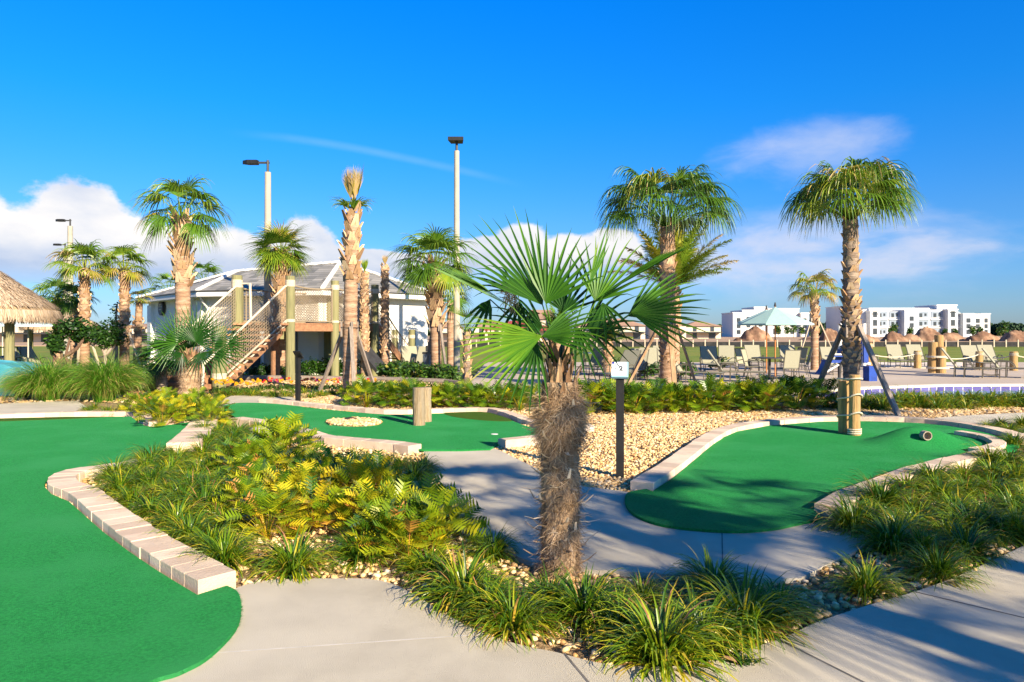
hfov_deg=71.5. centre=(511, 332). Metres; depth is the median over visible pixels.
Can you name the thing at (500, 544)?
grass clump
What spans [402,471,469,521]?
lobed shrub
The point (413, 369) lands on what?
bush
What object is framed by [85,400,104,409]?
grass clump
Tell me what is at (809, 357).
patio chair
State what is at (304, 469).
lobed shrub
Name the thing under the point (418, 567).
grass clump
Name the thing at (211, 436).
grass clump
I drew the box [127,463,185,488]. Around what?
grass clump
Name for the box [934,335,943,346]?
log post
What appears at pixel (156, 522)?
grass clump
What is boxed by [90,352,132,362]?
sun lounger
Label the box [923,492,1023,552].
grass clump
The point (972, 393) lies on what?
grass clump
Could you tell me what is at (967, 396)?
grass clump
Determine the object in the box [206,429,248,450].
grass clump
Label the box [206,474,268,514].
lobed shrub
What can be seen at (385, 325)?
palm tree
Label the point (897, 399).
grass clump
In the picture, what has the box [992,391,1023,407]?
grass clump
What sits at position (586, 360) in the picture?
sun lounger
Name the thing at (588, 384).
lobed shrub
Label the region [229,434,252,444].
grass clump
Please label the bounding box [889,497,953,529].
grass clump
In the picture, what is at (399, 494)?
lobed shrub
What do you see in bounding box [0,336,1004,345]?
dirt field
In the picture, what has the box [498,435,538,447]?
stone kerb
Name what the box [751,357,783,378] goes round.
patio table
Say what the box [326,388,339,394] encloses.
grass clump
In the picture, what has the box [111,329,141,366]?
tree brace
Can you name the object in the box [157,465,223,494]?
grass clump
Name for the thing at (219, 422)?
grass clump
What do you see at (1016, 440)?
grass clump
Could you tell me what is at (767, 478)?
putting green
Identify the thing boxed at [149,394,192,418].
lobed shrub
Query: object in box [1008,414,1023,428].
grass clump
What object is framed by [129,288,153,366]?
palm tree
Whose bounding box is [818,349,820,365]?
log post
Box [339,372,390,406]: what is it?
lobed shrub
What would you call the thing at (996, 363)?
sun lounger
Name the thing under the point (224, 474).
grass clump
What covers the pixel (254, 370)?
bush
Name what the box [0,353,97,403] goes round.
fountain grass
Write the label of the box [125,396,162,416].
lobed shrub
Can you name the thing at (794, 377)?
lobed shrub
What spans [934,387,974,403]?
grass clump
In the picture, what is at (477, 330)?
townhouse
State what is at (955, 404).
grass clump
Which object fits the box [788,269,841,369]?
palm tree
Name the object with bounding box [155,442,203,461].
grass clump
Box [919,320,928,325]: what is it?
window
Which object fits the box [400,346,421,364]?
sun lounger
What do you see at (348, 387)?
lobed shrub
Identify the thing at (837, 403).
grass clump
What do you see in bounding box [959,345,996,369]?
sun lounger
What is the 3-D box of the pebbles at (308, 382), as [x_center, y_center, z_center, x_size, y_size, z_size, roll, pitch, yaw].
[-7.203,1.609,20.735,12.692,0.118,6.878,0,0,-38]
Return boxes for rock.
[584,424,594,432]
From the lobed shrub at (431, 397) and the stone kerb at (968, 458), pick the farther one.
the lobed shrub at (431, 397)
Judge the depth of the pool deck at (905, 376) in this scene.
26.57 m
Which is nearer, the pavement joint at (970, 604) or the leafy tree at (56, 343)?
the pavement joint at (970, 604)
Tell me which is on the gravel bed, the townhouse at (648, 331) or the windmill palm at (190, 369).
the windmill palm at (190, 369)
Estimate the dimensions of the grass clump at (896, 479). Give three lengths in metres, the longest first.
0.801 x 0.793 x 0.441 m
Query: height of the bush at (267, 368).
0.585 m
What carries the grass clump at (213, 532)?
on the gravel bed
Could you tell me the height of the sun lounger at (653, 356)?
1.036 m
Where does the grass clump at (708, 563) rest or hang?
on the gravel bed
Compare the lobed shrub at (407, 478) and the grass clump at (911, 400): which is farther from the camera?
the grass clump at (911, 400)
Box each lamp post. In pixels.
[53,243,66,353]
[55,219,72,358]
[243,160,271,374]
[448,137,462,375]
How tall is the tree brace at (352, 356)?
1.943 m
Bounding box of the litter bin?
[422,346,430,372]
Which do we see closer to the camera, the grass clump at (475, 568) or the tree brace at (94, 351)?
the grass clump at (475, 568)
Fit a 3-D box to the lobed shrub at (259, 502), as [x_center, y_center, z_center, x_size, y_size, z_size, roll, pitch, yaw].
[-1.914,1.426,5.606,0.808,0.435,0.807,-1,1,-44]
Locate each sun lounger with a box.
[15,348,52,365]
[16,346,64,367]
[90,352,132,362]
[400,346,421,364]
[411,346,425,363]
[576,347,604,375]
[583,350,594,371]
[587,350,640,383]
[629,348,648,379]
[638,348,659,376]
[652,346,659,363]
[675,362,724,382]
[700,346,722,370]
[707,349,766,381]
[718,345,735,370]
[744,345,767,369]
[778,345,804,369]
[819,347,842,374]
[860,354,884,367]
[885,344,914,367]
[905,344,927,367]
[940,348,1001,377]
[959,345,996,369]
[976,345,1008,366]
[981,348,1023,377]
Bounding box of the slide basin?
[0,360,36,395]
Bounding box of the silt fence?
[428,340,1023,346]
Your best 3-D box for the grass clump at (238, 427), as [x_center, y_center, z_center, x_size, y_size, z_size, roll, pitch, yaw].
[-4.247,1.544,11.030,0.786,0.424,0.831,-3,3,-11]
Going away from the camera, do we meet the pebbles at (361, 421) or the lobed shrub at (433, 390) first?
the pebbles at (361, 421)
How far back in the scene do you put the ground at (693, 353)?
57.37 m
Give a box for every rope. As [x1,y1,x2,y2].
[836,378,862,417]
[875,354,914,357]
[926,355,949,368]
[946,354,978,358]
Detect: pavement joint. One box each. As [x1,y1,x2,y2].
[217,634,481,652]
[563,653,588,681]
[721,533,722,559]
[780,639,863,681]
[914,591,1023,617]
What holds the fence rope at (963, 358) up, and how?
hanging from the log post at (979, 357)
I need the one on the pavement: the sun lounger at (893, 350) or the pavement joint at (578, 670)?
the pavement joint at (578, 670)
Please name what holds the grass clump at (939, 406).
on the gravel bed
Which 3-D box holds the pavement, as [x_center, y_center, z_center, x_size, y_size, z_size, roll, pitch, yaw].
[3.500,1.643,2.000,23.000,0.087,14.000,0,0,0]
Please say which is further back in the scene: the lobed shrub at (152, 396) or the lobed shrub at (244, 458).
the lobed shrub at (152, 396)
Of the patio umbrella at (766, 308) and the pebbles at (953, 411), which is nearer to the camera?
the pebbles at (953, 411)
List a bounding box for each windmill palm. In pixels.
[128,335,194,393]
[141,302,253,399]
[433,206,712,581]
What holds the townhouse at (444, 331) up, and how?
on the ground at (693, 353)
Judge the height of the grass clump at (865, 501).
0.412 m
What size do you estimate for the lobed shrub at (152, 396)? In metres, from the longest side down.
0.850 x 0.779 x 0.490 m
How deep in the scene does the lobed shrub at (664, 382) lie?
14.83 m
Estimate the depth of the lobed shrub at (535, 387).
15.16 m
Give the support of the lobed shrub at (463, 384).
on the gravel bed
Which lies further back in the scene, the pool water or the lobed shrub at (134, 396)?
the pool water
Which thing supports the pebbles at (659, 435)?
on the gravel bed
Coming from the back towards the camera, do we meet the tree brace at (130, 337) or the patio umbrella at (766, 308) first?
the patio umbrella at (766, 308)
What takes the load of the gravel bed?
on the ground at (693, 353)
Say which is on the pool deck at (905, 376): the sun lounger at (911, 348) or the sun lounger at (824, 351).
the sun lounger at (824, 351)
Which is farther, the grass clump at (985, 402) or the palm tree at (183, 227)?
the palm tree at (183, 227)
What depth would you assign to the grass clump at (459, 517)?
5.87 m
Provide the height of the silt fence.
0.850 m
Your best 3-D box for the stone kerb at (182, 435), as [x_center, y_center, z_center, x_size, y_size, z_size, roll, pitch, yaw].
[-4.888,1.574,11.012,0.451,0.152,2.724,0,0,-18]
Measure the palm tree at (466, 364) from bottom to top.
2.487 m
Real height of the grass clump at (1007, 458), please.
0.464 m
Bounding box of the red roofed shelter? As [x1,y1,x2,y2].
[481,320,546,339]
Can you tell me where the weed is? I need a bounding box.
[727,646,773,666]
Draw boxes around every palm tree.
[30,277,77,365]
[42,239,118,367]
[51,282,99,365]
[93,242,158,367]
[129,174,232,381]
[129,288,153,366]
[147,272,174,292]
[191,260,222,280]
[242,218,314,372]
[331,164,373,395]
[359,259,369,375]
[380,255,390,376]
[387,223,480,366]
[427,285,472,365]
[433,306,493,400]
[541,304,577,373]
[586,319,632,371]
[592,163,745,383]
[607,214,738,380]
[778,156,930,380]
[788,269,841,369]
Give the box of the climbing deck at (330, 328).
[125,275,415,394]
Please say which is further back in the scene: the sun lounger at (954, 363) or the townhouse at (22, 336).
the townhouse at (22, 336)
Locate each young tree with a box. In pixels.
[776,326,781,333]
[783,326,791,333]
[790,325,798,336]
[798,326,804,334]
[890,323,898,332]
[906,327,913,333]
[968,325,976,334]
[995,327,1003,334]
[998,320,1009,333]
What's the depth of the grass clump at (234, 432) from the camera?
10.58 m
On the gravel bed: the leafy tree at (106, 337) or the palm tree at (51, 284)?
the leafy tree at (106, 337)
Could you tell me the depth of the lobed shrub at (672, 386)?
14.32 m
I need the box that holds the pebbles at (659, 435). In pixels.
[302,393,871,491]
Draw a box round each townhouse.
[0,327,51,341]
[130,324,146,341]
[442,322,464,339]
[474,321,503,338]
[526,310,556,340]
[576,319,645,338]
[645,325,687,338]
[686,321,722,338]
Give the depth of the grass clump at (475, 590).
4.08 m
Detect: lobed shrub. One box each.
[117,390,155,410]
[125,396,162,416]
[132,393,166,412]
[133,401,189,426]
[135,389,173,401]
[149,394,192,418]
[152,386,180,399]
[153,397,198,422]
[174,392,188,412]
[182,386,212,409]
[184,396,225,418]
[184,401,237,424]
[185,392,207,416]
[194,393,234,415]
[202,438,271,472]
[205,451,279,479]
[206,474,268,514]
[214,483,312,540]
[221,458,283,493]
[234,434,294,462]
[236,481,331,534]
[237,467,315,506]
[242,443,314,482]
[249,417,321,455]
[253,411,327,451]
[267,461,342,505]
[272,474,357,539]
[277,448,326,481]
[296,484,374,531]
[301,462,352,499]
[304,446,355,485]
[309,453,398,505]
[328,497,430,555]
[330,478,396,531]
[334,450,382,487]
[336,380,374,403]
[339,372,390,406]
[345,479,447,542]
[347,459,411,497]
[350,449,414,487]
[353,505,461,568]
[354,380,399,404]
[366,380,409,406]
[377,376,411,406]
[379,494,461,545]
[381,472,435,494]
[388,376,441,406]
[395,486,493,551]
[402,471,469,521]
[405,385,451,405]
[407,381,452,407]
[430,380,462,406]
[431,382,474,407]
[444,377,484,406]
[454,382,497,406]
[466,381,514,407]
[473,379,516,407]
[490,380,525,406]
[495,385,535,409]
[512,380,541,407]
[573,377,613,413]
[578,377,615,411]
[581,381,628,410]
[588,383,644,413]
[599,375,651,409]
[603,383,661,412]
[627,380,672,411]
[628,378,685,414]
[642,377,688,408]
[647,381,698,411]
[662,380,716,411]
[664,379,704,407]
[679,371,741,411]
[680,380,729,411]
[696,381,738,405]
[700,382,750,411]
[713,374,769,408]
[723,379,786,410]
[735,373,796,408]
[735,376,795,410]
[767,372,817,400]
[768,377,827,408]
[782,378,837,408]
[795,377,838,407]
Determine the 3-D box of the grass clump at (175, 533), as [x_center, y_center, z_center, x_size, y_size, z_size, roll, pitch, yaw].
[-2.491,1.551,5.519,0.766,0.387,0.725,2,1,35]
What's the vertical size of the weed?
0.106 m
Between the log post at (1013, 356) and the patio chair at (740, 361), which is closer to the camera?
the patio chair at (740, 361)
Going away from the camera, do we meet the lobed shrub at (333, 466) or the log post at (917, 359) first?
the lobed shrub at (333, 466)
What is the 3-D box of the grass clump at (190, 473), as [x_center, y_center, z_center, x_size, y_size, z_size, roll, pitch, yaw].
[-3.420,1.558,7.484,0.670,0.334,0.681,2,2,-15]
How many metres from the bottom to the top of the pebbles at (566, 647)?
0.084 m
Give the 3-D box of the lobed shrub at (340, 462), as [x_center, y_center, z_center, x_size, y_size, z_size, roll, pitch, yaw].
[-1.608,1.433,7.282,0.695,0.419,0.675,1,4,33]
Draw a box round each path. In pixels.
[0,401,85,413]
[222,395,301,406]
[423,448,867,583]
[935,412,1023,426]
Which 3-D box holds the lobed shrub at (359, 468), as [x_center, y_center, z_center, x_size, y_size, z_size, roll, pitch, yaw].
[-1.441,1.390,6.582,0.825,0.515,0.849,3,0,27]
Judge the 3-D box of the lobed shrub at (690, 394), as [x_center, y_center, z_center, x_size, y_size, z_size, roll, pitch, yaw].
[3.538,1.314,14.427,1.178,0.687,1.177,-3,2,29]
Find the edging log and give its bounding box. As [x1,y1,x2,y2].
[243,375,463,383]
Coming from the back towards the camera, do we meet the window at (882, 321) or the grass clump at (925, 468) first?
the window at (882, 321)
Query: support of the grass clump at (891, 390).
on the gravel bed
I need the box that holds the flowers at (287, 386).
[256,377,376,391]
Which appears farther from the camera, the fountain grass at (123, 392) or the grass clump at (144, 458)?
the fountain grass at (123, 392)
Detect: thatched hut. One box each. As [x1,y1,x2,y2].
[0,271,63,360]
[17,312,100,348]
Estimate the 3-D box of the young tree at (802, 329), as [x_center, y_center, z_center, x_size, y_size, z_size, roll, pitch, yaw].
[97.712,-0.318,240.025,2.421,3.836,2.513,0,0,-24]
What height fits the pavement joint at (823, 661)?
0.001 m
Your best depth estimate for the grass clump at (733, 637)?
3.65 m
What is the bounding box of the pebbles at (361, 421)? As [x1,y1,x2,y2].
[326,416,382,426]
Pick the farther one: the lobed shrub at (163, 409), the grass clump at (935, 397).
the grass clump at (935, 397)
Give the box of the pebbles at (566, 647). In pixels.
[45,433,1023,665]
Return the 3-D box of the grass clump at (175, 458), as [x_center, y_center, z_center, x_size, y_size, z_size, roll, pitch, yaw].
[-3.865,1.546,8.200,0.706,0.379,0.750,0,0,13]
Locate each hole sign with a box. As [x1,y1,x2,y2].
[293,351,303,400]
[611,362,627,477]
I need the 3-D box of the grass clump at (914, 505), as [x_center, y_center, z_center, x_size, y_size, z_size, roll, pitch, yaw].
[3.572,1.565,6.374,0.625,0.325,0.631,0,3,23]
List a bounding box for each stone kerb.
[0,411,189,426]
[47,457,235,594]
[166,419,217,450]
[231,417,420,454]
[259,398,538,426]
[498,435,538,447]
[630,415,1023,490]
[814,448,1002,519]
[954,430,1005,451]
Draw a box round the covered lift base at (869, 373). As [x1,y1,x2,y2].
[861,323,876,380]
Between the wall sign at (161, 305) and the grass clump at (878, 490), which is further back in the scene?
the wall sign at (161, 305)
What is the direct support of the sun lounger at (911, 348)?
on the sand patch
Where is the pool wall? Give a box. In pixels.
[809,386,1023,394]
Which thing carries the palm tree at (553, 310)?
on the pool deck at (905, 376)
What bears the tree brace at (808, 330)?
on the pool deck at (905, 376)
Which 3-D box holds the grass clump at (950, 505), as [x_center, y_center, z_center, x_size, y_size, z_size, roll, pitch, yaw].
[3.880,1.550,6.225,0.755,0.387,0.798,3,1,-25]
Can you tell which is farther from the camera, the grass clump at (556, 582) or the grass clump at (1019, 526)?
the grass clump at (1019, 526)
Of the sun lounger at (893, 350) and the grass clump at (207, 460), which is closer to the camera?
the grass clump at (207, 460)
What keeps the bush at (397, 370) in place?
on the gravel bed
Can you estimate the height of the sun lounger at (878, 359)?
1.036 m
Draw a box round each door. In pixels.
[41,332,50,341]
[244,320,259,371]
[285,326,296,365]
[633,333,640,338]
[709,333,715,338]
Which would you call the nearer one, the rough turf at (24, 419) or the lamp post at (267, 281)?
the rough turf at (24, 419)
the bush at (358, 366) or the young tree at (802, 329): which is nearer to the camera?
the bush at (358, 366)
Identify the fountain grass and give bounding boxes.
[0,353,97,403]
[0,367,32,397]
[40,361,94,395]
[45,350,157,402]
[85,359,155,394]
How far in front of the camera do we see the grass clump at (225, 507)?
6.08 m
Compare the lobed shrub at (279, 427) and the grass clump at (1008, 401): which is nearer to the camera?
the lobed shrub at (279, 427)
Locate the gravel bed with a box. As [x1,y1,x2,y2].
[0,380,1023,665]
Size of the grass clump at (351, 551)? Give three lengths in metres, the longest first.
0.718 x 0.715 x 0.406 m
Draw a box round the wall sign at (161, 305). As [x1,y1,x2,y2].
[158,300,164,315]
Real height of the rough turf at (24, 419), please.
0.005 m
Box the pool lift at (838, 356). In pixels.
[815,323,842,377]
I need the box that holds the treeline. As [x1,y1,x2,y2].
[428,322,1023,336]
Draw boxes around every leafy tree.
[42,313,97,365]
[89,317,129,363]
[108,302,118,363]
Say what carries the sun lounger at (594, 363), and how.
on the pool deck at (905, 376)
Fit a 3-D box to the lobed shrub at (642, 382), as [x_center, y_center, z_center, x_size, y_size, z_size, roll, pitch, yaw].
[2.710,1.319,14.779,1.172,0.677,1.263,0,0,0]
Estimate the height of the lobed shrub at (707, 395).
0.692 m
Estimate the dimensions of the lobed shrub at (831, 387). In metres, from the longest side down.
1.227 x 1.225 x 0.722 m
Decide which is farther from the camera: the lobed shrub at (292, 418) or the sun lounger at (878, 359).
the sun lounger at (878, 359)
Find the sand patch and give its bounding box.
[878,362,962,367]
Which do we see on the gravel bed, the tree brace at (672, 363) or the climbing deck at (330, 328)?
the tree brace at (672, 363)
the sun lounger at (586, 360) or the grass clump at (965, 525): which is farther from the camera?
the sun lounger at (586, 360)
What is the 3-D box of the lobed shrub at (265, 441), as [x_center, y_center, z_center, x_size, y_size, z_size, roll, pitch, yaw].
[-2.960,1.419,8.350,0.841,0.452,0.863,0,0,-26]
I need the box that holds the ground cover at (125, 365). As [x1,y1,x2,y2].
[90,362,170,373]
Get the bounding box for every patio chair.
[734,348,758,376]
[740,349,763,378]
[776,350,800,379]
[784,347,807,374]
[793,348,812,377]
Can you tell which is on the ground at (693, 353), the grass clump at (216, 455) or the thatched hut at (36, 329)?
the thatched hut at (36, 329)
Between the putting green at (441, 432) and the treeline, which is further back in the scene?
the treeline
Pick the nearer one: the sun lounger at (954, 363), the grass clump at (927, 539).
the grass clump at (927, 539)
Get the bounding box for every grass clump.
[77,463,155,498]
[78,404,97,410]
[81,453,144,484]
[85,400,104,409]
[96,405,120,410]
[96,479,163,510]
[102,462,155,484]
[111,460,186,490]
[113,447,172,472]
[115,489,184,520]
[119,437,183,461]
[120,474,174,505]
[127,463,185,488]
[138,449,197,476]
[138,493,213,530]
[138,504,237,544]
[142,474,189,501]
[147,478,217,511]
[152,452,199,464]
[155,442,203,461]
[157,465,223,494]
[164,464,212,483]
[166,478,237,512]
[168,463,242,502]
[172,454,220,480]
[172,516,251,556]
[176,517,274,578]
[177,437,230,458]
[182,451,228,471]
[186,426,229,447]
[186,492,244,522]
[190,417,219,427]
[192,504,258,536]
[194,465,227,481]
[194,478,237,506]
[197,469,252,483]
[200,421,236,437]
[200,449,231,463]
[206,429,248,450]
[209,424,252,439]
[210,415,234,425]
[211,386,225,395]
[214,417,257,433]
[218,389,234,397]
[229,386,247,395]
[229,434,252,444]
[236,520,344,586]
[240,418,266,427]
[241,387,259,395]
[244,385,262,394]
[256,389,270,396]
[264,388,286,397]
[277,389,292,396]
[285,443,322,465]
[301,387,311,393]
[302,388,318,397]
[312,520,406,577]
[314,390,332,396]
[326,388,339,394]
[332,443,372,466]
[354,446,401,464]
[388,537,469,591]
[393,454,419,469]
[395,470,447,490]
[396,458,443,480]
[399,531,524,624]
[400,451,447,473]
[419,487,488,536]
[433,564,541,635]
[446,575,576,652]
[458,521,535,567]
[508,562,592,623]
[520,556,647,653]
[569,576,746,681]
[573,583,657,654]
[610,569,684,613]
[619,575,786,672]
[661,545,766,605]
[669,559,836,665]
[737,572,831,633]
[798,485,896,540]
[812,545,921,606]
[817,393,863,410]
[819,393,862,408]
[832,466,930,513]
[832,503,944,565]
[836,492,914,528]
[855,499,948,542]
[861,386,881,401]
[861,395,887,409]
[861,397,884,409]
[866,394,905,411]
[867,469,940,501]
[869,385,908,398]
[874,517,974,564]
[878,391,910,409]
[882,394,921,408]
[882,531,998,593]
[885,387,923,408]
[885,489,941,514]
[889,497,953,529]
[893,455,968,486]
[894,384,924,397]
[899,391,929,407]
[900,387,940,408]
[901,391,939,407]
[902,472,978,503]
[908,507,999,547]
[913,483,993,518]
[914,514,1020,569]
[915,394,956,409]
[920,388,952,405]
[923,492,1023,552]
[926,388,966,404]
[929,393,978,408]
[929,470,1003,500]
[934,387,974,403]
[938,459,995,482]
[948,389,984,403]
[950,390,981,403]
[950,395,988,409]
[952,388,993,399]
[954,450,1021,482]
[956,470,1023,500]
[956,499,1023,547]
[959,489,1017,516]
[960,388,981,402]
[960,440,1009,468]
[966,393,1004,409]
[967,390,1016,409]
[971,482,1023,520]
[972,387,1015,405]
[972,496,1023,549]
[973,420,1003,427]
[977,440,1023,466]
[981,455,1023,485]
[989,391,1023,404]
[989,416,1017,428]
[990,484,1023,518]
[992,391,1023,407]
[993,430,1023,449]
[998,421,1022,430]
[999,478,1023,497]
[1000,390,1023,399]
[1005,453,1023,468]
[1005,465,1023,487]
[1006,397,1023,407]
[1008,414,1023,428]
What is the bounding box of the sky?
[0,0,1023,330]
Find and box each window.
[23,332,26,341]
[880,320,886,325]
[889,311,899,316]
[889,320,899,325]
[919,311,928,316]
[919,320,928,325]
[931,311,942,316]
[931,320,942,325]
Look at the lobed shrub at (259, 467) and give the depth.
6.84 m
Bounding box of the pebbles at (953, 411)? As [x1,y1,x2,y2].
[293,394,1023,427]
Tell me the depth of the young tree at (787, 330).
234.75 m
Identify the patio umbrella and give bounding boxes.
[0,321,52,361]
[737,305,767,373]
[738,302,813,375]
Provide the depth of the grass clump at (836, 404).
15.19 m
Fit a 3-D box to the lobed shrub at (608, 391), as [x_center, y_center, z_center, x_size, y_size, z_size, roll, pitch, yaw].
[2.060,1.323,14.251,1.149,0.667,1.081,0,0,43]
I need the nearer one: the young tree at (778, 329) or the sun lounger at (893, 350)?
the sun lounger at (893, 350)
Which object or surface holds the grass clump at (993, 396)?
on the gravel bed
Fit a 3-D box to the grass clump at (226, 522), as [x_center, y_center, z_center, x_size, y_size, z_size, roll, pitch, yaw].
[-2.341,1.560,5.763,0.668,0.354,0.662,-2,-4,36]
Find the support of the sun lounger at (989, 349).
on the pool deck at (905, 376)
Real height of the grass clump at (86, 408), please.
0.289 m
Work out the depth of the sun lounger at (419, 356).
28.79 m
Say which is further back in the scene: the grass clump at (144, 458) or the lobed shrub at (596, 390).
the lobed shrub at (596, 390)
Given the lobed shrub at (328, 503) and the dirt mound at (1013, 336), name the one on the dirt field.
the dirt mound at (1013, 336)
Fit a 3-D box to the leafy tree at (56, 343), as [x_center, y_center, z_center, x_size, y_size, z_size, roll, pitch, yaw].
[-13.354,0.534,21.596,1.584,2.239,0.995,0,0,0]
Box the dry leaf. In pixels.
[721,655,737,662]
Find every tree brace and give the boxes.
[77,337,100,367]
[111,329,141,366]
[318,322,374,397]
[426,320,446,365]
[627,323,695,382]
[795,318,831,369]
[813,319,900,415]
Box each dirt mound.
[733,326,776,340]
[819,328,837,340]
[866,334,880,341]
[880,331,920,341]
[915,326,964,340]
[964,331,999,340]
[998,330,1023,341]
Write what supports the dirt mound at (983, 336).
on the dirt field
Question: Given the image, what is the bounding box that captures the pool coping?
[832,383,1023,391]
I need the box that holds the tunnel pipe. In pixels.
[919,430,931,439]
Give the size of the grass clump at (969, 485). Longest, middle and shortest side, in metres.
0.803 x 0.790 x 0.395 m
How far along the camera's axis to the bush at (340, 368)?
26.33 m
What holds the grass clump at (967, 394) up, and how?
on the gravel bed
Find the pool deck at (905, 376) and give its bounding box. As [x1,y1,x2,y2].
[470,362,1023,394]
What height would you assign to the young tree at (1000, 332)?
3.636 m
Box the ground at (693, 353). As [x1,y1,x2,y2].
[0,334,1023,380]
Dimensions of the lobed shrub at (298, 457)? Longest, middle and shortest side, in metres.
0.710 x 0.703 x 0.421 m
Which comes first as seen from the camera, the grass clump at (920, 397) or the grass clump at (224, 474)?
the grass clump at (224, 474)
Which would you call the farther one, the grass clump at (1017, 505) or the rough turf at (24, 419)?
the rough turf at (24, 419)
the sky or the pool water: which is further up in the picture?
the sky
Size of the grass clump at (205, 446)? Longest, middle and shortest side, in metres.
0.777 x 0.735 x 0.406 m
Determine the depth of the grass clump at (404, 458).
8.40 m
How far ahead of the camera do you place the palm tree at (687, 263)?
23.02 m
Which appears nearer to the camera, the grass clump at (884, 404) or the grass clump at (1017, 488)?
the grass clump at (1017, 488)
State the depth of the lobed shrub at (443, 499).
5.29 m
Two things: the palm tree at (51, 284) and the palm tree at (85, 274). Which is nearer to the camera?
the palm tree at (85, 274)
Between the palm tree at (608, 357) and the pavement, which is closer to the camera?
the pavement
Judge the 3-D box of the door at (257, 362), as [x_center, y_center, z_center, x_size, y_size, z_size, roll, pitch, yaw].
[-10.726,0.550,29.094,0.950,2.100,0.030,0,0,14]
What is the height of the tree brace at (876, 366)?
1.944 m
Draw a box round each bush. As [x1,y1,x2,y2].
[245,365,267,374]
[258,362,270,374]
[270,364,285,374]
[301,360,320,375]
[306,356,330,375]
[319,358,342,375]
[339,359,360,374]
[375,360,402,376]
[385,362,416,377]
[396,360,423,375]
[403,362,426,377]
[413,364,436,377]
[425,364,448,378]
[431,362,462,380]
[637,362,659,377]
[680,361,698,376]
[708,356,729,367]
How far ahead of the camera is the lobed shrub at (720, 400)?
14.95 m
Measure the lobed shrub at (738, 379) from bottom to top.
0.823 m
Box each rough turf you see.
[0,417,100,420]
[444,412,511,420]
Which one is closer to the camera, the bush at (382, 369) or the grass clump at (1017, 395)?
the grass clump at (1017, 395)
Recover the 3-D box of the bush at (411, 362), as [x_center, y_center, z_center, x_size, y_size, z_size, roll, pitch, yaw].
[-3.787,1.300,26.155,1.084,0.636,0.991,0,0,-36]
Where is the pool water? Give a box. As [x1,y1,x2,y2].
[863,391,1023,395]
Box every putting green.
[0,417,243,681]
[224,403,537,450]
[624,421,1018,532]
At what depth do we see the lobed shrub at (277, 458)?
7.48 m
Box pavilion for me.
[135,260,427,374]
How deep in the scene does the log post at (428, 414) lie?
12.55 m
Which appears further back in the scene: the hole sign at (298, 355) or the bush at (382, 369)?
the bush at (382, 369)
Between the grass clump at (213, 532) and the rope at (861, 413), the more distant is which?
the rope at (861, 413)
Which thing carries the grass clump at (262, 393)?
on the gravel bed
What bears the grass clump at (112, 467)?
on the gravel bed
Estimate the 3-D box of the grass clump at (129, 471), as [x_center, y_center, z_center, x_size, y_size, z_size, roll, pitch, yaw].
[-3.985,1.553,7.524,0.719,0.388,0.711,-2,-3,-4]
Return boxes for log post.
[412,387,424,425]
[424,387,431,421]
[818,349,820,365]
[838,380,848,432]
[847,374,861,435]
[913,351,921,367]
[928,342,937,372]
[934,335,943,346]
[937,347,945,372]
[975,351,983,366]
[1009,351,1017,370]
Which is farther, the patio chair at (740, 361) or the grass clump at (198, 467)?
the patio chair at (740, 361)
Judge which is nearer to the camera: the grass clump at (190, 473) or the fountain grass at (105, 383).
the grass clump at (190, 473)
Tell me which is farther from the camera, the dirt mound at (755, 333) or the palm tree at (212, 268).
the dirt mound at (755, 333)
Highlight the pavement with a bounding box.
[160,546,1023,681]
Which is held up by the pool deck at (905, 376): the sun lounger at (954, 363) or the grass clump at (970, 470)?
the sun lounger at (954, 363)
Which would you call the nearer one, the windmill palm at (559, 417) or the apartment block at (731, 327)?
the windmill palm at (559, 417)
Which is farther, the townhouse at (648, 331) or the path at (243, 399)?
the townhouse at (648, 331)
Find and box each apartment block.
[721,307,809,336]
[825,305,990,336]
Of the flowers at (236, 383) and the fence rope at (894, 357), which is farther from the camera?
the fence rope at (894, 357)
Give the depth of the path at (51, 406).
15.18 m
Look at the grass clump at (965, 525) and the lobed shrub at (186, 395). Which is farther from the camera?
the lobed shrub at (186, 395)
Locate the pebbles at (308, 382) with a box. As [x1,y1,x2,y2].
[0,380,450,403]
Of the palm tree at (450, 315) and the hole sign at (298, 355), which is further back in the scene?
the palm tree at (450, 315)
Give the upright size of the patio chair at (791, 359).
1.036 m
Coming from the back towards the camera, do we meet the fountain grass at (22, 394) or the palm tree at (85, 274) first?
the palm tree at (85, 274)
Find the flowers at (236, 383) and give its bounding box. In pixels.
[208,377,265,393]
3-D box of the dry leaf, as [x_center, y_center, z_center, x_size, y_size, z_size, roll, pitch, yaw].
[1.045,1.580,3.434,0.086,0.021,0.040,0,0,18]
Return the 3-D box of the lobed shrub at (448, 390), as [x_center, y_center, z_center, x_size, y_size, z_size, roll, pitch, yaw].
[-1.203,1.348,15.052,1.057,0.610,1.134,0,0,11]
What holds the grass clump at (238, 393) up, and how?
on the gravel bed
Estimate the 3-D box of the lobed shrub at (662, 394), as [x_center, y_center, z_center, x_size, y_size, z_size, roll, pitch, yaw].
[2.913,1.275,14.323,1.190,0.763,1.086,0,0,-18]
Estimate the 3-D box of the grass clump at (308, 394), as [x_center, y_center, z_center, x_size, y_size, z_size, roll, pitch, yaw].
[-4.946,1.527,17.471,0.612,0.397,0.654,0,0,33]
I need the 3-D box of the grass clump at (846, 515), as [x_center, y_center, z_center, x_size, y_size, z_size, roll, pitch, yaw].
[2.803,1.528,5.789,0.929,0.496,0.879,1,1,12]
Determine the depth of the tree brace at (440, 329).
24.76 m
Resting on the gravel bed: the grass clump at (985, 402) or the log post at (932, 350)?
the grass clump at (985, 402)
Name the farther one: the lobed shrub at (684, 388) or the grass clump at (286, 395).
the grass clump at (286, 395)

